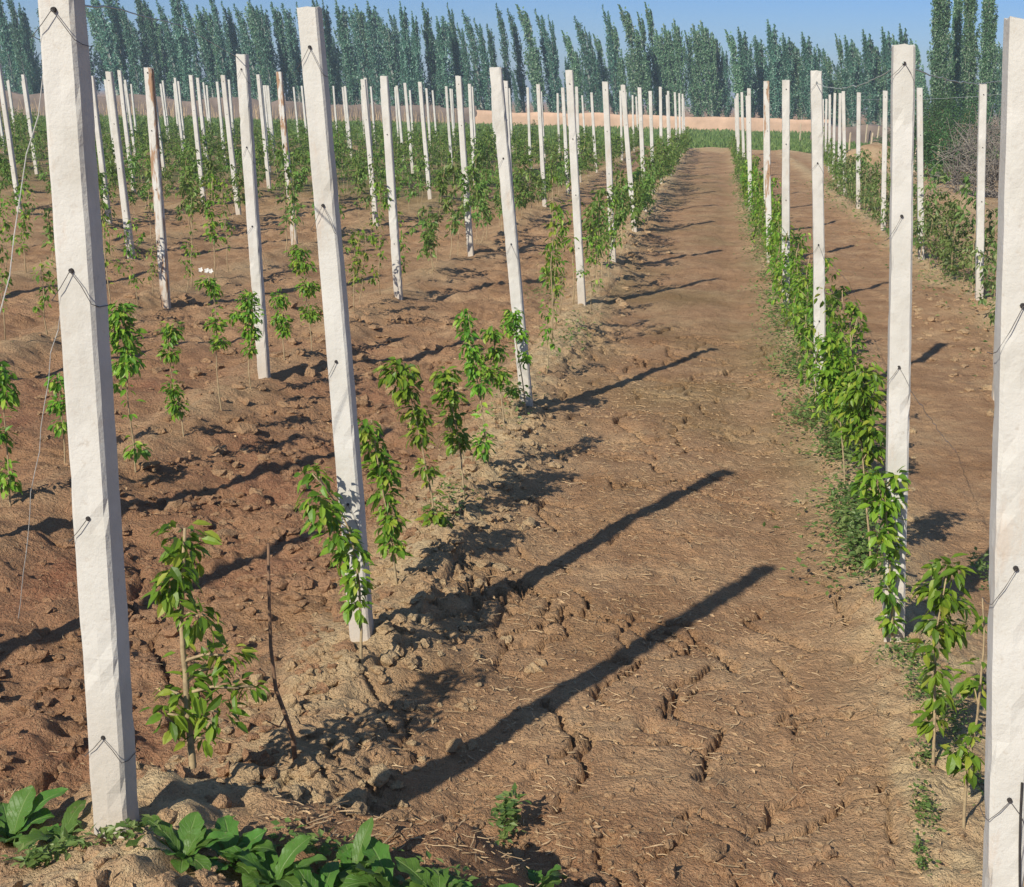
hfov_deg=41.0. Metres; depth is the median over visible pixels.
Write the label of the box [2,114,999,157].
field grass
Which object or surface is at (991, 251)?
sapling
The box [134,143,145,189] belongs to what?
sapling
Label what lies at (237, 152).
sapling
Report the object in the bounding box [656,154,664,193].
sapling
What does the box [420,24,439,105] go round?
poplar tree
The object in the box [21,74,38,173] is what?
concrete post
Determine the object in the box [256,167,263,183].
sapling
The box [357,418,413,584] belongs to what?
sapling
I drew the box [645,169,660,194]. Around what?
sapling
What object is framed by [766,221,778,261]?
sapling
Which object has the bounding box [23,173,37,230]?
sapling
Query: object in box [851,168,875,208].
sapling
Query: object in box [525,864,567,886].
broadleaf weed
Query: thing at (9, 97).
concrete post
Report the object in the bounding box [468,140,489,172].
sapling
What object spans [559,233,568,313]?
sapling
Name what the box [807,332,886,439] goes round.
sapling
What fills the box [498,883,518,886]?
broadleaf weed
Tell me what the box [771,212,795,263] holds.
sapling
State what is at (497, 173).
sapling
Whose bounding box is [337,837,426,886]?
broadleaf weed
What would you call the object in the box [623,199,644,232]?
sapling
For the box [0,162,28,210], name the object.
sapling
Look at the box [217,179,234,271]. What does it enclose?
sapling
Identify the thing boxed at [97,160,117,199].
sapling
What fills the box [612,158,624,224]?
sapling
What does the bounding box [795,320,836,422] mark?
sapling
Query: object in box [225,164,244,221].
sapling
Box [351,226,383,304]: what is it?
sapling
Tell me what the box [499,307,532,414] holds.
sapling
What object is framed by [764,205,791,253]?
sapling
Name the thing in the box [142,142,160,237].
sapling
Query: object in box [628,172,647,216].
sapling
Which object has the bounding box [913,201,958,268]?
sapling
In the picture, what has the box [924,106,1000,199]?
brush pile
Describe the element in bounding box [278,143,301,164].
sapling
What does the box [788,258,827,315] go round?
sapling
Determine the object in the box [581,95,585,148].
concrete post
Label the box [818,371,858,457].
sapling
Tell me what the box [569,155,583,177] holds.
sapling
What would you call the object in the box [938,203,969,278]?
sapling
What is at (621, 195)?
sapling
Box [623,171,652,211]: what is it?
sapling
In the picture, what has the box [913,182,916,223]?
sapling
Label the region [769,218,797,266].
sapling
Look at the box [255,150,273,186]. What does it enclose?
sapling
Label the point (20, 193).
guy wire
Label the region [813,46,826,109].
poplar tree
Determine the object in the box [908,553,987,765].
sapling
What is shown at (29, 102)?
concrete post
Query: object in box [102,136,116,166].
sapling
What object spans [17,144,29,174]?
sapling
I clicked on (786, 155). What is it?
concrete post
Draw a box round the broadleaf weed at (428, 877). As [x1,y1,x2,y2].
[394,857,473,886]
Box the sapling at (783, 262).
[765,226,793,307]
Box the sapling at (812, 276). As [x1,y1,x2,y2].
[790,258,838,323]
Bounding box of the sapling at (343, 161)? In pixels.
[337,138,349,194]
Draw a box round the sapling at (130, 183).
[117,167,145,212]
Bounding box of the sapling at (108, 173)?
[106,163,118,194]
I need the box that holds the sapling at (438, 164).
[435,133,449,180]
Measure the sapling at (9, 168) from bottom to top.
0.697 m
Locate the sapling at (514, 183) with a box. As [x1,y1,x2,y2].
[513,166,520,206]
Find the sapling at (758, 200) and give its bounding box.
[748,194,764,229]
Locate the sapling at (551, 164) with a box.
[546,146,559,201]
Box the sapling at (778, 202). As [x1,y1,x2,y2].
[760,197,781,249]
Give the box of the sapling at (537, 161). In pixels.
[534,157,559,188]
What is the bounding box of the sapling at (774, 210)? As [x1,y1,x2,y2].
[760,204,791,262]
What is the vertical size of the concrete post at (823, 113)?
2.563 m
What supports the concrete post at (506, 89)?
on the ground at (690, 308)
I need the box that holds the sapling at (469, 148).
[466,137,476,167]
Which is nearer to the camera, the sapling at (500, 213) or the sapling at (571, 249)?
the sapling at (571, 249)
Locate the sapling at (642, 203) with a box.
[636,174,655,218]
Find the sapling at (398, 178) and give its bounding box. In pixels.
[379,167,408,202]
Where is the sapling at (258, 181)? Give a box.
[240,145,269,197]
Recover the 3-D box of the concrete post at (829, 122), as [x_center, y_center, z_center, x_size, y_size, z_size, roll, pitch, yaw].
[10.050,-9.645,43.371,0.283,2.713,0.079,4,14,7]
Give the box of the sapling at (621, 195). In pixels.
[608,184,633,240]
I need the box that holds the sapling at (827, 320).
[806,288,837,367]
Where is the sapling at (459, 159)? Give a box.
[451,154,460,186]
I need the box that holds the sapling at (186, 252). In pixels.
[178,239,195,292]
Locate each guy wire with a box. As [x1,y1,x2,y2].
[0,75,42,312]
[18,316,59,618]
[897,367,954,449]
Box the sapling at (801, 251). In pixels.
[774,245,810,309]
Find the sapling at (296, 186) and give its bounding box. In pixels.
[282,151,305,243]
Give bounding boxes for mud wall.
[475,110,827,132]
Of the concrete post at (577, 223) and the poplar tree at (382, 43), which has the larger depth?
the poplar tree at (382, 43)
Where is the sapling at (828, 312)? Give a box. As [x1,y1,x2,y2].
[795,284,862,358]
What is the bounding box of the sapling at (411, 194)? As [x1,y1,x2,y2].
[394,158,425,201]
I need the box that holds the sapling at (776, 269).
[767,215,799,292]
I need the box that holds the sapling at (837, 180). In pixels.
[829,158,851,194]
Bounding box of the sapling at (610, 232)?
[600,199,620,289]
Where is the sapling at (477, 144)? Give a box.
[467,135,481,166]
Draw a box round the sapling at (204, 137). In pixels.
[191,127,213,160]
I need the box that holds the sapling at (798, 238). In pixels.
[777,227,811,294]
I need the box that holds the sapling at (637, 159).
[631,148,664,175]
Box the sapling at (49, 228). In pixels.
[34,208,54,261]
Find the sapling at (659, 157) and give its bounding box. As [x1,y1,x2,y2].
[655,136,665,188]
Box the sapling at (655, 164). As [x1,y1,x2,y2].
[645,147,663,198]
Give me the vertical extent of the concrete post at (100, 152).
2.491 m
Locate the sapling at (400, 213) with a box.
[395,178,405,238]
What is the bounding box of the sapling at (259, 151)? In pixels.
[254,135,266,187]
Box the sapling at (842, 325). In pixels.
[811,285,856,402]
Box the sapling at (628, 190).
[613,174,645,222]
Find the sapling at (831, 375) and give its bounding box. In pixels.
[809,327,860,495]
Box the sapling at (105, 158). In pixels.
[96,152,111,173]
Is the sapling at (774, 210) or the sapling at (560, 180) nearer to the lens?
the sapling at (774, 210)
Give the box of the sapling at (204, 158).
[194,149,222,188]
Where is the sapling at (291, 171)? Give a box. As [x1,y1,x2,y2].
[275,139,292,205]
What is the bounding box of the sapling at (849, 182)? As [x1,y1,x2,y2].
[841,156,855,199]
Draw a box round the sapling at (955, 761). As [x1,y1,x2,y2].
[941,598,987,828]
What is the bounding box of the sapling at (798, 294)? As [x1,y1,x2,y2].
[790,275,812,358]
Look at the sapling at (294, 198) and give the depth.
17.67 m
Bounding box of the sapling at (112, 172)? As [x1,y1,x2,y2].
[96,151,118,212]
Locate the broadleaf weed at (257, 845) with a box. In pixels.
[205,815,275,873]
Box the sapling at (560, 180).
[557,166,565,187]
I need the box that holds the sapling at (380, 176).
[357,158,400,214]
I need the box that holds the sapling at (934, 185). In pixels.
[913,164,950,259]
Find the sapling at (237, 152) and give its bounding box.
[220,149,242,186]
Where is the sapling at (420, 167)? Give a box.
[411,152,427,206]
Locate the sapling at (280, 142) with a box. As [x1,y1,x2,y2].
[277,121,288,181]
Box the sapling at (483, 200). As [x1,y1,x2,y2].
[471,169,495,242]
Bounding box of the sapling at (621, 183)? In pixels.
[616,170,629,253]
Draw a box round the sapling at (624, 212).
[620,184,627,239]
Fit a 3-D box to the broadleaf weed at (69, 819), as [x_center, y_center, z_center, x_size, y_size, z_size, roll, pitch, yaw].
[-1.077,0.943,3.295,0.172,0.093,0.203,3,14,8]
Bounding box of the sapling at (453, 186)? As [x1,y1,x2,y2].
[442,147,466,257]
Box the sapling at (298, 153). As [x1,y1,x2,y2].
[278,150,308,202]
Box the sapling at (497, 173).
[493,161,501,230]
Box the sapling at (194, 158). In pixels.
[174,143,204,175]
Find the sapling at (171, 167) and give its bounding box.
[162,165,180,204]
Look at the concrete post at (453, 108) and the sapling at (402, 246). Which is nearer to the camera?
the sapling at (402, 246)
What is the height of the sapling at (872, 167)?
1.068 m
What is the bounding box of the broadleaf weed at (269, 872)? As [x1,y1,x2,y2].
[218,835,326,886]
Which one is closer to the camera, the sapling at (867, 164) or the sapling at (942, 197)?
the sapling at (942, 197)
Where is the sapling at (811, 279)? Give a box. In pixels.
[792,268,837,351]
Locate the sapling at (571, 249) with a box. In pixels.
[566,162,586,304]
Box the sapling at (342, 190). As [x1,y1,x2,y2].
[338,188,346,270]
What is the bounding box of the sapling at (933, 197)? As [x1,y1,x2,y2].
[913,188,941,249]
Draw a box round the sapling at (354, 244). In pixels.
[343,230,365,311]
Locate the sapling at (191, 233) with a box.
[185,198,199,286]
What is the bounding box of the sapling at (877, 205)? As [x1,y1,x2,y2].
[868,171,890,219]
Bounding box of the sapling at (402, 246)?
[399,233,410,277]
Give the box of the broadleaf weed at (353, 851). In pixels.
[316,817,384,886]
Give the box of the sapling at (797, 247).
[790,236,809,281]
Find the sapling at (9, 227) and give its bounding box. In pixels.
[0,195,27,270]
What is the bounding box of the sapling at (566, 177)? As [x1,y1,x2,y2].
[564,141,569,193]
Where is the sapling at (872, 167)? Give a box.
[857,160,879,211]
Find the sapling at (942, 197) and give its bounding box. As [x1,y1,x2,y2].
[931,190,969,279]
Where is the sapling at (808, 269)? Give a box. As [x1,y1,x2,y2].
[784,256,827,346]
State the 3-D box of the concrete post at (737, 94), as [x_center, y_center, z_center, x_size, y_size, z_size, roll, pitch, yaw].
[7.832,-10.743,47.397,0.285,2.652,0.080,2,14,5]
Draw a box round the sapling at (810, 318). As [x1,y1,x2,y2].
[803,289,851,355]
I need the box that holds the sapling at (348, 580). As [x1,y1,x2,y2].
[293,462,377,664]
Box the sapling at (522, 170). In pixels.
[513,155,547,213]
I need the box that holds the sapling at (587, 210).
[581,187,617,276]
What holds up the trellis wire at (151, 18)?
attached to the concrete post at (248, 159)
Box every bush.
[868,133,890,145]
[887,117,931,159]
[913,116,959,177]
[914,74,963,151]
[923,84,998,149]
[923,120,989,183]
[986,108,1000,149]
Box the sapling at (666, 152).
[657,136,672,185]
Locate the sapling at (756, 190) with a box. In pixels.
[746,175,763,217]
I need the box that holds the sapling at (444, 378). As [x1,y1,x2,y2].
[429,366,473,501]
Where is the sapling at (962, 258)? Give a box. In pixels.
[940,213,993,282]
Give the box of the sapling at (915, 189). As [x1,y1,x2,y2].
[913,178,926,240]
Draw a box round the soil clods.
[0,230,1023,886]
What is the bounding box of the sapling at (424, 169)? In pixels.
[418,154,432,202]
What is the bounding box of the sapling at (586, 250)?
[582,218,605,267]
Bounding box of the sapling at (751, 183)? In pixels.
[744,166,763,208]
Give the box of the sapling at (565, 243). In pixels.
[539,211,579,329]
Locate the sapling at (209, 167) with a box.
[185,160,222,223]
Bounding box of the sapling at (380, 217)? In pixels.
[367,182,391,294]
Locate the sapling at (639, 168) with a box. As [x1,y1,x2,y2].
[633,155,648,179]
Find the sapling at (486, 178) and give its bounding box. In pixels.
[468,169,501,238]
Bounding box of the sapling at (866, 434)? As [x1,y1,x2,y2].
[832,362,886,572]
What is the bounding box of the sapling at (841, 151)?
[836,144,854,192]
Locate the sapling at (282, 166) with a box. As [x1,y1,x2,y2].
[274,144,300,255]
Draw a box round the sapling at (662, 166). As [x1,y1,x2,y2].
[654,141,667,190]
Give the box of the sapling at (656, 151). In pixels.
[650,136,662,176]
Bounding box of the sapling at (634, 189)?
[614,181,641,235]
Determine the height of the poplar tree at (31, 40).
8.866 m
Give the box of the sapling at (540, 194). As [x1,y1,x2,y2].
[524,172,548,204]
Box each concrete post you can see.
[0,63,21,211]
[0,112,5,148]
[6,81,12,122]
[7,80,14,125]
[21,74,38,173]
[26,78,34,137]
[32,0,139,839]
[91,76,112,223]
[104,79,115,164]
[105,71,135,258]
[117,70,135,191]
[124,80,136,155]
[124,86,129,134]
[130,84,136,130]
[144,67,170,308]
[156,97,165,170]
[160,84,168,141]
[162,80,169,138]
[173,83,179,134]
[174,78,183,150]
[177,81,185,137]
[189,75,206,201]
[196,78,208,159]
[202,82,209,131]
[206,85,212,142]
[216,82,226,163]
[221,75,241,214]
[228,80,235,148]
[236,54,270,378]
[256,74,270,188]
[261,81,270,171]
[263,85,268,134]
[264,85,271,139]
[267,85,275,158]
[276,72,297,244]
[293,87,299,137]
[297,6,373,641]
[301,86,307,146]
[332,86,337,128]
[342,87,348,145]
[344,86,352,157]
[360,79,378,226]
[361,91,365,139]
[364,78,374,174]
[370,86,375,143]
[380,76,402,299]
[394,87,398,138]
[396,86,404,159]
[403,83,413,172]
[409,90,414,140]
[418,82,431,199]
[425,88,430,155]
[432,90,436,129]
[445,86,452,163]
[449,89,455,149]
[452,89,455,140]
[455,76,473,256]
[468,84,476,184]
[472,87,476,154]
[489,67,532,408]
[491,92,496,155]
[491,93,493,131]
[503,80,512,180]
[509,88,513,147]
[526,87,531,168]
[536,84,546,206]
[541,92,545,162]
[557,93,560,152]
[561,87,569,193]
[565,70,585,305]
[575,86,580,182]
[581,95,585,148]
[590,92,597,172]
[602,81,615,262]
[619,90,622,159]
[621,85,636,231]
[632,95,634,151]
[635,97,638,129]
[638,87,646,211]
[649,91,654,193]
[659,87,662,183]
[666,95,671,175]
[667,91,670,137]
[674,92,677,139]
[678,93,680,155]
[682,94,683,132]
[734,98,735,138]
[736,93,739,143]
[736,96,738,150]
[741,92,744,156]
[746,96,746,141]
[747,89,752,210]
[763,85,765,216]
[764,81,771,261]
[782,80,789,310]
[808,70,824,393]
[822,99,823,134]
[825,99,827,165]
[828,94,830,170]
[832,93,835,178]
[837,93,841,186]
[842,91,846,195]
[856,92,860,208]
[881,91,887,229]
[882,44,914,641]
[916,88,924,259]
[975,84,986,299]
[979,16,1023,886]
[992,305,995,399]
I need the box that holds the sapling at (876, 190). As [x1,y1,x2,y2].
[871,168,889,220]
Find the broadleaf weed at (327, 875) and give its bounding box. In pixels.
[294,861,365,886]
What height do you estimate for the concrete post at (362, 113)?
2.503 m
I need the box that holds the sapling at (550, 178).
[527,168,554,208]
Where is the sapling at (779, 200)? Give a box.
[772,194,781,237]
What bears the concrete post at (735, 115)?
on the ground at (690, 308)
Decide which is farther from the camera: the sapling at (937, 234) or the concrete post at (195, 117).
the concrete post at (195, 117)
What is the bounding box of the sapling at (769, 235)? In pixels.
[763,226,775,246]
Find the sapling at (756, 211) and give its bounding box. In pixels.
[748,197,763,224]
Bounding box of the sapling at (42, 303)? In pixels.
[30,256,56,334]
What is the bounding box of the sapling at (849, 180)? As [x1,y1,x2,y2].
[839,161,870,204]
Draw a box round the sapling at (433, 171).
[426,161,437,191]
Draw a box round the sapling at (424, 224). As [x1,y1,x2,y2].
[418,220,438,268]
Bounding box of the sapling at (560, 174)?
[553,153,562,190]
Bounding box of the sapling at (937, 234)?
[925,212,958,260]
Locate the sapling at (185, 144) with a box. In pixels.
[172,143,196,168]
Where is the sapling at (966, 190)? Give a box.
[954,172,996,290]
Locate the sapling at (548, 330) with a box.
[538,299,560,373]
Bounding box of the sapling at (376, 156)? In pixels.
[367,146,379,176]
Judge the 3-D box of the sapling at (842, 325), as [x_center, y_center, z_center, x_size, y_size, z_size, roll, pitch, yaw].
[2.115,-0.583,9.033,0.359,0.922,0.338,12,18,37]
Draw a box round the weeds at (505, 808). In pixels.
[1,170,995,886]
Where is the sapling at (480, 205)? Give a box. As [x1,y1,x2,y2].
[471,177,487,242]
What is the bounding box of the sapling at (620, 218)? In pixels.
[600,184,638,261]
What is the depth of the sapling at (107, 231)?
12.18 m
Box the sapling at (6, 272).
[0,212,12,339]
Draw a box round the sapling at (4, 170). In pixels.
[0,154,10,193]
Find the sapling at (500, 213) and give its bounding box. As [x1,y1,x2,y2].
[481,180,502,225]
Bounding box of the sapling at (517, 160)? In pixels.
[512,159,520,207]
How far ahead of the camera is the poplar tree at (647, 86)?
116.57 m
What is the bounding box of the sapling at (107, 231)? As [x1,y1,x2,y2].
[98,177,116,314]
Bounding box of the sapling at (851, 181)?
[838,166,854,199]
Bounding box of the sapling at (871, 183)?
[859,147,890,210]
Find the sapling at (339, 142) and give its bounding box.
[333,131,347,187]
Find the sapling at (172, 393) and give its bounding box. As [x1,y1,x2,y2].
[155,320,189,436]
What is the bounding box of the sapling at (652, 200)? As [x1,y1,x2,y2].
[639,179,654,211]
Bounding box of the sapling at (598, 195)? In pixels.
[590,185,610,281]
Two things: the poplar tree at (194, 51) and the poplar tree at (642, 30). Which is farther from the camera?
the poplar tree at (642, 30)
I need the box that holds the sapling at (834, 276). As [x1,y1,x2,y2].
[805,257,840,329]
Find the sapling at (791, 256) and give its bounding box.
[778,247,805,318]
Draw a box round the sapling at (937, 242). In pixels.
[930,196,960,273]
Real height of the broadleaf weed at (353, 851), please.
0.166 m
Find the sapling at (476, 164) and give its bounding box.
[458,153,485,246]
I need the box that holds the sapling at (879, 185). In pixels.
[868,171,887,222]
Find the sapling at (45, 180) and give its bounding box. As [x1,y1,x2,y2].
[36,156,51,202]
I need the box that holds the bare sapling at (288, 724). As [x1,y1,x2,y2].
[265,543,296,761]
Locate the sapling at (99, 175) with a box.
[98,173,106,227]
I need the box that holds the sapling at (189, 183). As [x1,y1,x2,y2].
[173,144,203,230]
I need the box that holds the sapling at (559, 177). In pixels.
[550,148,569,194]
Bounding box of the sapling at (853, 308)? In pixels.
[834,300,879,387]
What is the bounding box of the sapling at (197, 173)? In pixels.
[188,163,209,192]
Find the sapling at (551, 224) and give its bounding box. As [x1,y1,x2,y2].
[540,171,562,343]
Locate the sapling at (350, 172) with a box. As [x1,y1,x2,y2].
[345,152,366,181]
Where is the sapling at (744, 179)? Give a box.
[740,160,752,196]
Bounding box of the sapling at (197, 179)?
[173,173,204,226]
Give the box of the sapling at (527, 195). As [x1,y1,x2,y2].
[494,166,533,211]
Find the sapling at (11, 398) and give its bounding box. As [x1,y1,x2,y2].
[0,361,22,505]
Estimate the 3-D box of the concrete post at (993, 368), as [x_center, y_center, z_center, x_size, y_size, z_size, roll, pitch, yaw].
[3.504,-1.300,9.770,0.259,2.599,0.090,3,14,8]
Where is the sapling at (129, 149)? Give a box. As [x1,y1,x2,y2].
[125,139,136,186]
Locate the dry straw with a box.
[0,373,935,886]
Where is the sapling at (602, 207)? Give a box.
[595,200,608,245]
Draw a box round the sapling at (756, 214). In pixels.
[753,202,764,226]
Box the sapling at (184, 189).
[174,171,193,221]
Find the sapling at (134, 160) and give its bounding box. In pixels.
[124,156,151,208]
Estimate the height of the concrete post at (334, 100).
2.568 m
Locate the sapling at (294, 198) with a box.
[285,169,303,244]
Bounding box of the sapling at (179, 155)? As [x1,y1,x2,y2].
[173,142,187,183]
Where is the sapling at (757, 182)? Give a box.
[748,170,763,217]
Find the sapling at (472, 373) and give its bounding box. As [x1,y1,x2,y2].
[452,308,496,464]
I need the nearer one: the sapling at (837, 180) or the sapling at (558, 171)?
the sapling at (558, 171)
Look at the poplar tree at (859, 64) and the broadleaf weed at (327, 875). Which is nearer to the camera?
the broadleaf weed at (327, 875)
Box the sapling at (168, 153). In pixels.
[161,137,172,185]
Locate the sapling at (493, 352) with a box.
[468,326,513,423]
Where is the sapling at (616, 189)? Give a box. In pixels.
[612,165,626,237]
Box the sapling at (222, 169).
[217,145,228,185]
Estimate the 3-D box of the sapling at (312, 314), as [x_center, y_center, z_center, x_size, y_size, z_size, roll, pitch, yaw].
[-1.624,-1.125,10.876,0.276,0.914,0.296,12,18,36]
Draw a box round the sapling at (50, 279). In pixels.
[46,241,57,290]
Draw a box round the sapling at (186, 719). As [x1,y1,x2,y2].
[140,520,269,768]
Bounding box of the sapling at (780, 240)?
[764,222,793,284]
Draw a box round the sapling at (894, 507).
[850,466,910,642]
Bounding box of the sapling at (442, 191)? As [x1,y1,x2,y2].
[427,163,460,261]
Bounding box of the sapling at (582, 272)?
[575,228,603,304]
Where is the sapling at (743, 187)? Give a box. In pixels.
[740,168,747,199]
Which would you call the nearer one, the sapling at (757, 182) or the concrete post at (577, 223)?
the concrete post at (577, 223)
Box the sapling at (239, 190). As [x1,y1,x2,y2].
[233,174,245,208]
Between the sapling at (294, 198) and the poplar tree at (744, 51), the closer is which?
the sapling at (294, 198)
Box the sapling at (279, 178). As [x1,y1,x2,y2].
[267,141,284,209]
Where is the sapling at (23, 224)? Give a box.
[5,180,32,272]
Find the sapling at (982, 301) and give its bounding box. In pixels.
[976,244,996,312]
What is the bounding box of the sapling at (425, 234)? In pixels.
[407,206,439,273]
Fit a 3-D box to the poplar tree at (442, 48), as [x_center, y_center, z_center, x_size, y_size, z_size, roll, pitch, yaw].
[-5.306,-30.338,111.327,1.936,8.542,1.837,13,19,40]
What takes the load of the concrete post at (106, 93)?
on the ground at (690, 308)
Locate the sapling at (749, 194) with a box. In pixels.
[743,177,762,207]
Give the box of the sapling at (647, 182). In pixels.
[640,168,658,222]
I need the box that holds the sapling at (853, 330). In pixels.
[827,309,879,407]
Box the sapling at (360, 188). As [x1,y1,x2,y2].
[348,155,369,219]
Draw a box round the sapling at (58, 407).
[44,373,66,462]
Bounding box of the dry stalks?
[19,98,455,122]
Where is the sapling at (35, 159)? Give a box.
[31,137,44,188]
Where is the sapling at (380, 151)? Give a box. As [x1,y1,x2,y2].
[373,144,384,173]
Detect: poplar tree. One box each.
[0,0,22,92]
[0,39,21,92]
[0,41,7,89]
[5,21,22,93]
[6,0,30,93]
[16,3,42,94]
[28,23,43,93]
[33,8,40,52]
[85,7,108,87]
[86,20,102,96]
[89,0,119,95]
[102,0,133,93]
[114,0,145,94]
[123,27,145,94]
[127,19,148,94]
[134,0,156,91]
[137,3,172,96]
[141,0,163,95]
[153,19,182,98]
[155,0,181,98]
[168,0,198,100]
[181,0,203,100]
[183,30,197,99]
[192,14,220,97]
[195,5,217,98]
[202,7,223,96]
[209,0,229,96]
[213,23,233,93]
[220,0,241,94]
[221,16,237,96]
[233,4,260,99]
[234,23,254,97]
[243,2,268,95]
[249,0,277,101]
[257,10,278,98]
[260,4,277,95]
[270,1,292,100]
[270,5,296,100]
[281,3,304,101]
[283,14,304,101]
[311,0,333,104]
[322,0,340,104]
[328,35,342,104]
[331,0,360,104]
[331,36,342,104]
[337,25,360,104]
[346,10,374,101]
[348,7,370,103]
[352,4,375,103]
[360,1,392,97]
[363,18,381,104]
[374,10,399,105]
[378,37,391,105]
[386,22,402,105]
[387,8,404,105]
[396,1,416,104]
[406,37,417,104]
[408,31,430,104]
[410,11,426,104]
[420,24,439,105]
[421,1,438,105]
[432,16,456,107]
[432,30,446,106]
[440,15,467,107]
[446,2,464,106]
[457,22,476,106]
[461,9,484,109]
[473,18,491,110]
[477,70,490,109]
[486,24,496,103]
[495,3,513,105]
[506,8,526,112]
[509,70,520,112]
[515,4,546,111]
[525,55,533,109]
[528,35,537,111]
[533,8,560,112]
[541,24,560,112]
[548,14,561,112]
[561,30,583,112]
[563,58,570,113]
[573,50,587,111]
[574,16,595,112]
[583,26,601,111]
[592,33,611,109]
[593,49,603,112]
[601,5,620,114]
[606,48,620,113]
[609,22,627,103]
[617,4,646,114]
[622,83,631,114]
[625,55,637,113]
[630,25,653,114]
[636,11,652,103]
[641,52,655,114]
[644,2,660,114]
[652,28,673,115]
[659,24,684,115]
[669,18,690,116]
[681,43,694,116]
[684,30,698,116]
[687,23,713,116]
[687,62,701,116]
[695,20,724,116]
[709,31,728,116]
[719,47,734,116]
[724,29,745,117]
[729,60,740,115]
[734,26,758,117]
[746,45,757,117]
[751,34,771,117]
[751,37,770,117]
[761,19,782,117]
[773,45,784,118]
[776,32,800,118]
[790,42,808,119]
[795,31,823,119]
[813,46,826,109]
[816,44,832,123]
[822,52,838,124]
[832,60,848,123]
[834,33,847,124]
[838,34,863,126]
[853,43,864,122]
[855,28,881,123]
[866,42,890,124]
[875,26,895,126]
[890,34,898,50]
[898,23,910,44]
[907,41,917,118]
[909,38,926,129]
[925,0,958,126]
[947,0,963,123]
[948,36,964,119]
[956,0,980,123]
[975,0,1001,127]
[991,43,1000,124]
[995,42,1001,116]
[995,47,1002,127]
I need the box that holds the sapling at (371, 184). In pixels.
[362,153,378,225]
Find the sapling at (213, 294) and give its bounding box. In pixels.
[193,267,231,409]
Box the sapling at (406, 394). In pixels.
[372,357,455,527]
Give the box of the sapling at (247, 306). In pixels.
[227,289,263,388]
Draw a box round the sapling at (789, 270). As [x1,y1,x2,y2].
[778,265,811,321]
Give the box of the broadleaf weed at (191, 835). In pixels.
[125,811,234,872]
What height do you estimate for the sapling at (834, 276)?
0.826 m
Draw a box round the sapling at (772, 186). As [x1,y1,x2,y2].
[756,178,780,226]
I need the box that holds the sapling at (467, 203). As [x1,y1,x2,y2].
[449,164,479,255]
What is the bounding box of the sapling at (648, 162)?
[644,147,656,178]
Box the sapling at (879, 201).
[874,173,890,232]
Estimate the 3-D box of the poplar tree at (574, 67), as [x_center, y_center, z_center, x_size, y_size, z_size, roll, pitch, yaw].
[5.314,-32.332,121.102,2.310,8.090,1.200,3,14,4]
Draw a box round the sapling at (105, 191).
[99,172,116,244]
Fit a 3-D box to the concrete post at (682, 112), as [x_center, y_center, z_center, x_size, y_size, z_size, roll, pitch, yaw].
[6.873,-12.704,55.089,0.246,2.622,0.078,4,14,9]
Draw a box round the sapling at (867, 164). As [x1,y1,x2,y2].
[855,148,878,210]
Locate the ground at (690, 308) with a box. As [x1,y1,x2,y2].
[0,88,999,886]
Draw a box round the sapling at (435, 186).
[432,166,446,188]
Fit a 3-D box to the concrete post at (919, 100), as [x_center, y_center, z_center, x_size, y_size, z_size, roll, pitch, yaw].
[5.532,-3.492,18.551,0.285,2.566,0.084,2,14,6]
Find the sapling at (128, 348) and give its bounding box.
[108,301,152,472]
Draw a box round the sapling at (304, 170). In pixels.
[291,147,310,201]
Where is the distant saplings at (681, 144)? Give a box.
[0,107,871,191]
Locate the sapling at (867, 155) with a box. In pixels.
[844,150,871,200]
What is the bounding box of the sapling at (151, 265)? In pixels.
[143,245,157,296]
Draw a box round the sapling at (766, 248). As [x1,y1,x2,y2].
[762,214,781,262]
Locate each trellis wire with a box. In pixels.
[85,5,236,56]
[816,63,902,89]
[862,94,1001,99]
[902,62,1001,83]
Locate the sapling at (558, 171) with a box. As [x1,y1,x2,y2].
[535,152,566,193]
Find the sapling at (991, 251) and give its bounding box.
[971,208,997,298]
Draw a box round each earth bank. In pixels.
[5,90,476,123]
[810,123,1000,149]
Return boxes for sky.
[1,0,1023,111]
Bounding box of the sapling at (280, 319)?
[269,287,292,360]
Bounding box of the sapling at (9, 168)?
[1,163,18,185]
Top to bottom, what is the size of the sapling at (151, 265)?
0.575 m
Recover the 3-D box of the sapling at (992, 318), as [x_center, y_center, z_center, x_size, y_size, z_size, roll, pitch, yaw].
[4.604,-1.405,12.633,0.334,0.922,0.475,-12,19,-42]
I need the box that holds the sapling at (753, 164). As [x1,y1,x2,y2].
[743,155,758,174]
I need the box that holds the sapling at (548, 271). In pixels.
[536,202,570,327]
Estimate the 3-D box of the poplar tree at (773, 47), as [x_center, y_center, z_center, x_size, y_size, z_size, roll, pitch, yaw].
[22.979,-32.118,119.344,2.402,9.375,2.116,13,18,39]
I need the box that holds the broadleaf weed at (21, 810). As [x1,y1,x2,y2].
[0,785,68,842]
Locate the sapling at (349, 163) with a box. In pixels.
[342,150,354,193]
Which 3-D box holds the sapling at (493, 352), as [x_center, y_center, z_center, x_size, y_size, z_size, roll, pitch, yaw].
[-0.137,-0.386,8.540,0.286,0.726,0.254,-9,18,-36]
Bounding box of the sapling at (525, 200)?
[517,183,530,215]
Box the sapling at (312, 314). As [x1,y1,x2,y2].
[283,244,323,350]
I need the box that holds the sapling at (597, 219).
[585,202,603,295]
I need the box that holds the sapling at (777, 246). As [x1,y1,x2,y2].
[770,226,800,274]
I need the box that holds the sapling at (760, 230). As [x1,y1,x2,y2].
[750,206,774,245]
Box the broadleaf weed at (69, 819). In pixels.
[17,800,85,861]
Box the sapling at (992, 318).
[987,239,996,325]
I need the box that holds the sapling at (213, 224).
[200,172,229,277]
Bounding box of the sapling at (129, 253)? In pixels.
[114,218,145,307]
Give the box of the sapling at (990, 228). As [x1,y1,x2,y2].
[961,209,997,287]

